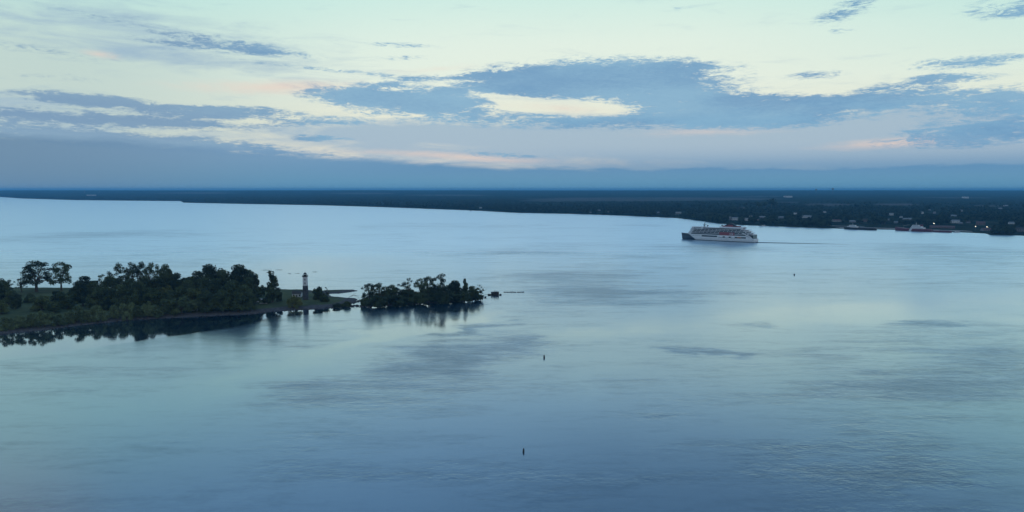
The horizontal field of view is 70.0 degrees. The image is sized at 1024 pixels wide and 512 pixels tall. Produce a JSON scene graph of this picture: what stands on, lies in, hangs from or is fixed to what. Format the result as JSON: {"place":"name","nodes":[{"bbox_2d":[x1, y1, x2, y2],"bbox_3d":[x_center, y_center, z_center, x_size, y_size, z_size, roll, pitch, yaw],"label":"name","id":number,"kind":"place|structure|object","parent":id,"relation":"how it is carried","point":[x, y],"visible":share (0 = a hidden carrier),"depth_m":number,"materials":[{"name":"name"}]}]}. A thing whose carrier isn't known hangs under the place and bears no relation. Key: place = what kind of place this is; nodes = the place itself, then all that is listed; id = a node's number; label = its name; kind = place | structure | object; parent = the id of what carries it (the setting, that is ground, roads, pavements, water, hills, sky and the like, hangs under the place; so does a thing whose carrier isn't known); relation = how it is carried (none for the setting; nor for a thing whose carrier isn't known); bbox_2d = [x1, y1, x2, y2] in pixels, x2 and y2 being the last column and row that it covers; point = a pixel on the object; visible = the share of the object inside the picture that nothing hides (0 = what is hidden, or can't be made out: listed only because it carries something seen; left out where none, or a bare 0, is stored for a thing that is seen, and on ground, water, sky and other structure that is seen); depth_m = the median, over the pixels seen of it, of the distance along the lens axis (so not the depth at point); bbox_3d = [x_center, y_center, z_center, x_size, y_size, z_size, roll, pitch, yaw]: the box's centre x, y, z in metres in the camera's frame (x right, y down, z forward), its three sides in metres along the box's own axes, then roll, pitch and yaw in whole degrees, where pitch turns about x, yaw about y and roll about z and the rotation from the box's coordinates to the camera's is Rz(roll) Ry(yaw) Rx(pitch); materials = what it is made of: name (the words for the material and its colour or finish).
{"place":"outdoors","nodes":[
{"label":"outdoors","id":0,"kind":"place"},
{"bbox_2d":[0,287,357,333],"bbox_3d":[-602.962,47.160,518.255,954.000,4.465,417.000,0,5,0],"label":"ground","id":1,"kind":"structure","parent":0,"point":[24,310],"depth_m":570.26,"materials":[{"name":"green plant"}]},
{"bbox_2d":[0,300,9,313],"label":"green tree","id":2,"kind":"object","parent":1,"relation":"on","point":[3,308],"visible":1,"depth_m":543.54,"materials":[{"name":"green plant"}]},
{"bbox_2d":[0,316,13,330],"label":"willow tree","id":3,"kind":"object","parent":1,"relation":"on","point":[5,324],"visible":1,"depth_m":487.88,"materials":[{"name":"green plant"}]},
{"bbox_2d":[0,280,15,298],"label":"leafy tree","id":4,"kind":"object","parent":1,"relation":"on","point":[4,286],"visible":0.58,"depth_m":591.98,"materials":[{"name":"green plant"}]},
{"bbox_2d":[2,290,16,304],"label":"green tree","id":5,"kind":"object","parent":1,"relation":"on","point":[7,293],"visible":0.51,"depth_m":583.35,"materials":[{"name":"green plant"}]},
{"bbox_2d":[8,292,22,308],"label":"leafy tree","id":6,"kind":"object","parent":1,"relation":"on","point":[15,302],"visible":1,"depth_m":564.92,"materials":[{"name":"green plant"}]},
{"bbox_2d":[9,315,25,329],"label":"willow tree","id":7,"kind":"object","parent":1,"relation":"on","point":[19,321],"visible":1,"depth_m":490.96,"materials":[{"name":"green plant"}]},
{"bbox_2d":[13,278,27,291],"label":"thin tree","id":8,"kind":"object","parent":1,"relation":"on","point":[20,283],"visible":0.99,"depth_m":657.62,"materials":[{"name":"green plant"}]},
{"bbox_2d":[23,293,34,302],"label":"shrub","id":9,"kind":"object","parent":1,"relation":"on","point":[29,295],"visible":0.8,"depth_m":597.13,"materials":[{"name":"green plant"}]},
{"bbox_2d":[23,313,40,327],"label":"willow tree","id":10,"kind":"object","parent":1,"relation":"on","point":[30,321],"visible":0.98,"depth_m":496.35,"materials":[{"name":"green plant"}]},
{"bbox_2d":[17,260,57,291],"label":"tall tree","id":11,"kind":"object","parent":1,"relation":"on","point":[28,278],"visible":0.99,"depth_m":661.40,"materials":[{"name":"green plant"}]},
{"bbox_2d":[28,295,52,310],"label":"green tree","id":12,"kind":"object","parent":1,"relation":"on","point":[40,302],"visible":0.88,"depth_m":556.75,"materials":[{"name":"green plant"}]},
{"bbox_2d":[35,310,53,326],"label":"bush","id":13,"kind":"object","parent":1,"relation":"on","point":[44,318],"visible":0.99,"depth_m":499.65,"materials":[{"name":"green plant"}]},
{"bbox_2d":[44,300,62,312],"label":"green tree","id":14,"kind":"object","parent":1,"relation":"on","point":[53,306],"visible":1,"depth_m":548.73,"materials":[{"name":"green plant"}]},
{"bbox_2d":[50,290,64,300],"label":"shrub","id":15,"kind":"object","parent":1,"relation":"on","point":[54,296],"visible":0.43,"depth_m":603.12,"materials":[{"name":"green plant"}]},
{"bbox_2d":[46,262,71,290],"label":"tall tree","id":16,"kind":"object","parent":1,"relation":"on","point":[63,278],"visible":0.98,"depth_m":671.36,"materials":[{"name":"green plant"}]},
{"bbox_2d":[55,292,78,307],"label":"green tree","id":17,"kind":"object","parent":1,"relation":"on","point":[67,299],"visible":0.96,"depth_m":567.30,"materials":[{"name":"green plant"}]},
{"bbox_2d":[63,305,86,323],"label":"bush","id":18,"kind":"object","parent":1,"relation":"on","point":[69,317],"visible":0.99,"depth_m":515.64,"materials":[{"name":"green plant"}]},
{"bbox_2d":[69,282,90,305],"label":"leafy tree","id":19,"kind":"object","parent":1,"relation":"on","point":[83,291],"visible":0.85,"depth_m":575.08,"materials":[{"name":"green plant"}]},
{"bbox_2d":[71,276,99,290],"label":"leafy tree","id":20,"kind":"object","parent":1,"relation":"on","point":[82,278],"visible":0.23,"depth_m":634.69,"materials":[{"name":"green plant"}]},
{"bbox_2d":[87,282,99,292],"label":"leafy tree","id":21,"kind":"object","parent":1,"relation":"on","point":[93,285],"visible":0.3,"depth_m":596.32,"materials":[{"name":"green plant"}]},
{"bbox_2d":[87,305,107,321],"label":"bush","id":22,"kind":"object","parent":1,"relation":"on","point":[99,310],"visible":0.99,"depth_m":522.41,"materials":[{"name":"green plant"}]},
{"bbox_2d":[95,274,106,284],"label":"thin tree","id":23,"kind":"object","parent":1,"relation":"on","point":[100,276],"visible":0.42,"depth_m":628.13,"materials":[{"name":"green plant"}]},
{"bbox_2d":[96,289,112,309],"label":"leafy tree","id":24,"kind":"object","parent":1,"relation":"on","point":[104,302],"visible":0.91,"depth_m":560.28,"materials":[{"name":"green plant"}]},
{"bbox_2d":[100,276,116,295],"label":"leafy tree","id":25,"kind":"object","parent":1,"relation":"on","point":[106,283],"visible":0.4,"depth_m":583.14,"materials":[{"name":"green plant"}]},
{"bbox_2d":[107,305,121,318],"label":"willow tree","id":26,"kind":"object","parent":1,"relation":"on","point":[114,311],"visible":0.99,"depth_m":530.55,"materials":[{"name":"green plant"}]},
{"bbox_2d":[107,262,124,289],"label":"tall tree","id":27,"kind":"object","parent":1,"relation":"on","point":[118,280],"visible":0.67,"depth_m":635.04,"materials":[{"name":"green plant"}]},
{"bbox_2d":[119,303,134,319],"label":"bush","id":28,"kind":"object","parent":1,"relation":"on","point":[126,312],"visible":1,"depth_m":532.88,"materials":[{"name":"green plant"}]},
{"bbox_2d":[120,278,134,293],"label":"leafy tree","id":29,"kind":"object","parent":1,"relation":"on","point":[127,282],"visible":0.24,"depth_m":588.43,"materials":[{"name":"green plant"}]},
{"bbox_2d":[121,262,137,280],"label":"tall tree","id":30,"kind":"object","parent":1,"relation":"on","point":[128,272],"visible":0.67,"depth_m":634.56,"materials":[{"name":"green plant"}]},
{"bbox_2d":[125,281,147,307],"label":"leafy tree","id":31,"kind":"object","parent":1,"relation":"on","point":[136,290],"visible":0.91,"depth_m":561.39,"materials":[{"name":"green plant"}]},
{"bbox_2d":[131,261,150,280],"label":"tall tree","id":32,"kind":"object","parent":1,"relation":"on","point":[141,265],"visible":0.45,"depth_m":634.50,"materials":[{"name":"green plant"}]},
{"bbox_2d":[140,301,155,316],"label":"willow tree","id":33,"kind":"object","parent":1,"relation":"on","point":[147,309],"visible":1,"depth_m":538.02,"materials":[{"name":"green plant"}]},
{"bbox_2d":[138,277,157,300],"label":"leafy tree","id":34,"kind":"object","parent":1,"relation":"on","point":[144,281],"visible":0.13,"depth_m":589.08,"materials":[{"name":"green plant"}]},
{"bbox_2d":[143,263,159,281],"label":"tall tree","id":35,"kind":"object","parent":1,"relation":"on","point":[149,271],"visible":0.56,"depth_m":630.69,"materials":[{"name":"green plant"}]},
{"bbox_2d":[148,276,167,288],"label":"leafy tree","id":36,"kind":"object","parent":1,"relation":"on","point":[158,281],"visible":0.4,"depth_m":595.15,"materials":[{"name":"green plant"}]},
{"bbox_2d":[151,299,172,317],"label":"willow tree","id":37,"kind":"object","parent":1,"relation":"on","point":[160,311],"visible":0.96,"depth_m":545.24,"materials":[{"name":"green plant"}]},
{"bbox_2d":[157,286,172,297],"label":"willow tree","id":38,"kind":"object","parent":1,"relation":"on","point":[162,290],"visible":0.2,"depth_m":577.28,"materials":[{"name":"green plant"}]},
{"bbox_2d":[159,264,172,288],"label":"leafy tree","id":39,"kind":"object","parent":1,"relation":"on","point":[164,274],"visible":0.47,"depth_m":626.26,"materials":[{"name":"green plant"}]},
{"bbox_2d":[163,275,175,287],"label":"leafy tree","id":40,"kind":"object","parent":1,"relation":"on","point":[170,278],"visible":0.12,"depth_m":624.89,"materials":[{"name":"green plant"}]},
{"bbox_2d":[161,290,180,308],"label":"leafy tree","id":41,"kind":"object","parent":1,"relation":"on","point":[169,295],"visible":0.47,"depth_m":557.25,"materials":[{"name":"green plant"}]},
{"bbox_2d":[166,272,186,289],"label":"leafy tree","id":42,"kind":"object","parent":1,"relation":"on","point":[176,276],"visible":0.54,"depth_m":595.41,"materials":[{"name":"green plant"}]},
{"bbox_2d":[173,287,188,302],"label":"leafy tree","id":43,"kind":"object","parent":1,"relation":"on","point":[178,293],"visible":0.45,"depth_m":563.57,"materials":[{"name":"green plant"}]},
{"bbox_2d":[169,296,193,315],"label":"willow tree","id":44,"kind":"object","parent":1,"relation":"on","point":[181,306],"visible":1,"depth_m":548.42,"materials":[{"name":"green plant"}]},
{"bbox_2d":[181,277,197,285],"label":"green tree","id":45,"kind":"object","parent":1,"relation":"on","point":[189,278],"visible":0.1,"depth_m":601.97,"materials":[{"name":"green plant"}]},
{"bbox_2d":[188,270,208,285],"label":"leafy tree","id":46,"kind":"object","parent":1,"relation":"on","point":[197,273],"visible":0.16,"depth_m":634.60,"materials":[{"name":"green plant"}]},
{"bbox_2d":[195,264,222,283],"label":"leafy tree","id":47,"kind":"object","parent":1,"relation":"on","point":[208,271],"visible":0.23,"depth_m":606.10,"materials":[{"name":"green plant"}]},
{"bbox_2d":[216,269,230,286],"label":"leafy tree","id":48,"kind":"object","parent":1,"relation":"on","point":[224,278],"visible":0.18,"depth_m":591.44,"materials":[{"name":"green plant"}]},
{"bbox_2d":[229,264,254,283],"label":"leafy tree","id":49,"kind":"object","parent":1,"relation":"on","point":[238,272],"visible":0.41,"depth_m":596.59,"materials":[{"name":"green plant"}]},
{"bbox_2d":[0,296,485,334],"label":"shore rocks","id":50,"kind":"object","parent":1,"relation":"on","point":[239,313],"visible":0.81,"depth_m":559.49,"materials":[{"name":"grey stone"}]},
{"bbox_2d":[472,293,483,299],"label":"shrub","id":51,"kind":"object","parent":50,"relation":"on","point":[476,296],"visible":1,"depth_m":625.12,"materials":[{"name":"green plant"}]},
{"bbox_2d":[241,277,261,301],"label":"leafy tree","id":52,"kind":"object","parent":1,"relation":"on","point":[248,281],"visible":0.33,"depth_m":587.46,"materials":[{"name":"green plant"}]},
{"bbox_2d":[252,273,263,294],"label":"leafy tree","id":53,"kind":"object","parent":1,"relation":"on","point":[256,283],"visible":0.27,"depth_m":612.78,"materials":[{"name":"green plant"}]},
{"bbox_2d":[262,294,270,303],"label":"shrub","id":54,"kind":"object","parent":1,"relation":"on","point":[267,299],"visible":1,"depth_m":595.91,"materials":[{"name":"green plant"}]},
{"bbox_2d":[260,270,280,301],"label":"poplar tree","id":55,"kind":"object","parent":1,"relation":"on","point":[272,288],"visible":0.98,"depth_m":601.46,"materials":[{"name":"green plant"}]},
{"bbox_2d":[275,292,282,301],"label":"shrub","id":56,"kind":"object","parent":1,"relation":"on","point":[279,297],"visible":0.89,"depth_m":608.24,"materials":[{"name":"green plant"}]},
{"bbox_2d":[286,296,302,308],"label":"willow tree","id":57,"kind":"object","parent":1,"relation":"on","point":[293,299],"visible":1,"depth_m":581.58,"materials":[{"name":"green plant"}]},
{"bbox_2d":[292,290,302,296],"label":"keepers house","id":58,"kind":"structure","parent":1,"relation":"on","point":[297,293],"depth_m":632.62,"materials":[{"name":"white paint"}]},
{"bbox_2d":[302,273,308,299],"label":"lighthouse","id":59,"kind":"object","parent":1,"relation":"on","point":[305,287],"visible":1,"depth_m":615.97,"materials":[{"name":"grey stone"}]},
{"bbox_2d":[312,287,324,299],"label":"shrub","id":60,"kind":"object","parent":1,"relation":"on","point":[318,292],"visible":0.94,"depth_m":616.19,"materials":[{"name":"green plant"}]},
{"bbox_2d":[319,295,329,301],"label":"shrub","id":61,"kind":"object","parent":1,"relation":"on","point":[326,298],"visible":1,"depth_m":607.25,"materials":[{"name":"green plant"}]},
{"bbox_2d":[332,303,340,307],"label":"shrub","id":62,"kind":"object","parent":1,"relation":"on","point":[337,305],"visible":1,"depth_m":588.97,"materials":[{"name":"green plant"}]},
{"bbox_2d":[323,290,356,293],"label":"ground","id":63,"kind":"structure","parent":0,"point":[336,291],"depth_m":677.99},
{"bbox_2d":[360,295,483,306],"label":"ground","id":64,"kind":"structure","parent":0,"point":[389,304],"depth_m":616.23,"materials":[{"name":"green plant"}]},
{"bbox_2d":[360,298,368,305],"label":"shrub","id":65,"kind":"object","parent":64,"relation":"on","point":[363,301],"visible":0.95,"depth_m":595.15,"materials":[{"name":"green plant"}]},
{"bbox_2d":[361,283,375,300],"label":"tall tree","id":66,"kind":"object","parent":64,"relation":"on","point":[369,294],"visible":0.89,"depth_m":604.56,"materials":[{"name":"green plant"}]},
{"bbox_2d":[365,295,388,307],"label":"shrub","id":67,"kind":"object","parent":64,"relation":"on","point":[378,301],"visible":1,"depth_m":591.50,"materials":[{"name":"green plant"}]},
{"bbox_2d":[371,282,388,296],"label":"tall tree","id":68,"kind":"object","parent":64,"relation":"on","point":[381,293],"visible":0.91,"depth_m":607.90,"materials":[{"name":"green plant"}]},
{"bbox_2d":[384,284,397,295],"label":"leafy tree","id":69,"kind":"object","parent":64,"relation":"on","point":[392,290],"visible":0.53,"depth_m":611.20,"materials":[{"name":"green plant"}]},
{"bbox_2d":[396,282,412,296],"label":"tall tree","id":70,"kind":"object","parent":64,"relation":"on","point":[404,293],"visible":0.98,"depth_m":613.81,"materials":[{"name":"green plant"}]},
{"bbox_2d":[406,278,412,290],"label":"thin tree","id":71,"kind":"object","parent":64,"relation":"on","point":[408,280],"visible":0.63,"depth_m":623.40,"materials":[{"name":"green plant"}]},
{"bbox_2d":[406,292,429,303],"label":"shrub","id":72,"kind":"object","parent":64,"relation":"on","point":[421,298],"visible":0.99,"depth_m":604.18,"materials":[{"name":"green plant"}]},
{"bbox_2d":[413,278,427,294],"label":"tall tree","id":73,"kind":"object","parent":64,"relation":"on","point":[420,285],"visible":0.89,"depth_m":618.19,"materials":[{"name":"green plant"}]},
{"bbox_2d":[421,276,435,294],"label":"tall tree","id":74,"kind":"object","parent":64,"relation":"on","point":[426,280],"visible":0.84,"depth_m":621.73,"materials":[{"name":"green plant"}]},
{"bbox_2d":[430,273,453,293],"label":"tall tree","id":75,"kind":"object","parent":64,"relation":"on","point":[442,287],"visible":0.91,"depth_m":620.74,"materials":[{"name":"green plant"}]},
{"bbox_2d":[449,280,461,296],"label":"leafy tree","id":76,"kind":"object","parent":64,"relation":"on","point":[456,290],"visible":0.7,"depth_m":626.18,"materials":[{"name":"green plant"}]},
{"bbox_2d":[452,292,471,301],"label":"shrub","id":77,"kind":"object","parent":64,"relation":"on","point":[465,296],"visible":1,"depth_m":617.54,"materials":[{"name":"green plant"}]},
{"bbox_2d":[461,278,467,292],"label":"poplar tree","id":78,"kind":"object","parent":64,"relation":"on","point":[464,287],"visible":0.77,"depth_m":629.80,"materials":[{"name":"green plant"}]},
{"bbox_2d":[465,286,479,296],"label":"leafy tree","id":79,"kind":"object","parent":64,"relation":"on","point":[471,291],"visible":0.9,"depth_m":629.06,"materials":[{"name":"green plant"}]},
{"bbox_2d":[0,197,1023,511],"bbox_3d":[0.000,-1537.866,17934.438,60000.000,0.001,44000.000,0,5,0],"label":"water","id":80,"kind":"structure","parent":0,"point":[772,369],"depth_m":380.87,"materials":[{"name":"blue liquid"}]},
{"bbox_2d":[340,301,350,306],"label":"shrub","id":81,"kind":"object","parent":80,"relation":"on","point":[346,303],"visible":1,"depth_m":592.02,"materials":[{"name":"green plant"}]},
{"bbox_2d":[488,291,501,294],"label":"timber crib","id":82,"kind":"object","parent":80,"relation":"in","point":[495,293],"visible":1,"depth_m":658.00,"materials":[{"name":"wood"}]},
{"bbox_2d":[682,222,757,242],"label":"cruise ship","id":83,"kind":"object","parent":80,"relation":"on","point":[731,232],"visible":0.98,"depth_m":1342.49,"materials":[{"name":"paint"}]},
{"bbox_2d":[756,242,819,243],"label":"wake water","id":84,"kind":"structure","parent":80,"relation":"on","point":[789,243],"depth_m":1288.89,"materials":[{"name":"blue liquid"}]},
{"bbox_2d":[844,225,876,229],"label":"workboat","id":85,"kind":"object","parent":80,"relation":"on","point":[854,227],"visible":0.91,"depth_m":1731.91,"materials":[{"name":"black paint"}]},
{"bbox_2d":[835,227,971,231],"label":"quay","id":86,"kind":"structure","parent":80,"relation":"in","point":[894,228],"depth_m":1740.03,"materials":[{"name":"concrete"}]},
{"bbox_2d":[895,222,932,231],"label":"coast guard ship","id":87,"kind":"object","parent":80,"relation":"on","point":[919,228],"visible":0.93,"depth_m":1664.13,"materials":[{"name":"red paint"}]},
{"bbox_2d":[932,230,951,232],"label":"barge","id":88,"kind":"object","parent":80,"relation":"on","point":[947,231],"visible":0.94,"depth_m":1622.66,"materials":[{"name":"red paint"}]},
{"bbox_2d":[0,190,1023,235],"bbox_3d":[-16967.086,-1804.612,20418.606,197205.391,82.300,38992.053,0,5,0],"label":"bank","id":89,"kind":"structure","parent":0,"point":[890,198],"depth_m":7172.55,"materials":[{"name":"green plant"}]},
{"bbox_2d":[0,196,1023,232],"bbox_3d":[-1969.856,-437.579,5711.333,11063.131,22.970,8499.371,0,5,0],"label":"woods","id":90,"kind":"object","parent":89,"relation":"on","point":[667,210],"visible":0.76,"depth_m":3059.24,"materials":[{"name":"green plant"}]},
{"bbox_2d":[767,198,775,208],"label":"leafy tree","id":91,"kind":"object","parent":89,"relation":"on","point":[771,200],"visible":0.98,"depth_m":3440.36,"materials":[{"name":"green plant"}]},
{"bbox_2d":[929,225,954,228],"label":"long building","id":92,"kind":"structure","parent":89,"relation":"on","point":[939,226],"depth_m":1750.21,"materials":[{"name":"brick"}]},
{"bbox_2d":[976,221,984,224],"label":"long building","id":93,"kind":"structure","parent":89,"relation":"on","point":[980,222],"depth_m":1890.90,"materials":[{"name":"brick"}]},
{"bbox_2d":[1015,227,1023,231],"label":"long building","id":94,"kind":"structure","parent":89,"relation":"on","point":[1019,229],"depth_m":1606.73,"materials":[{"name":"grey"}]},
{"bbox_2d":[0,0,1023,189],"label":"sky","id":95,"kind":"structure","parent":0,"point":[95,94],"materials":[{"name":"blue"}]}
]}

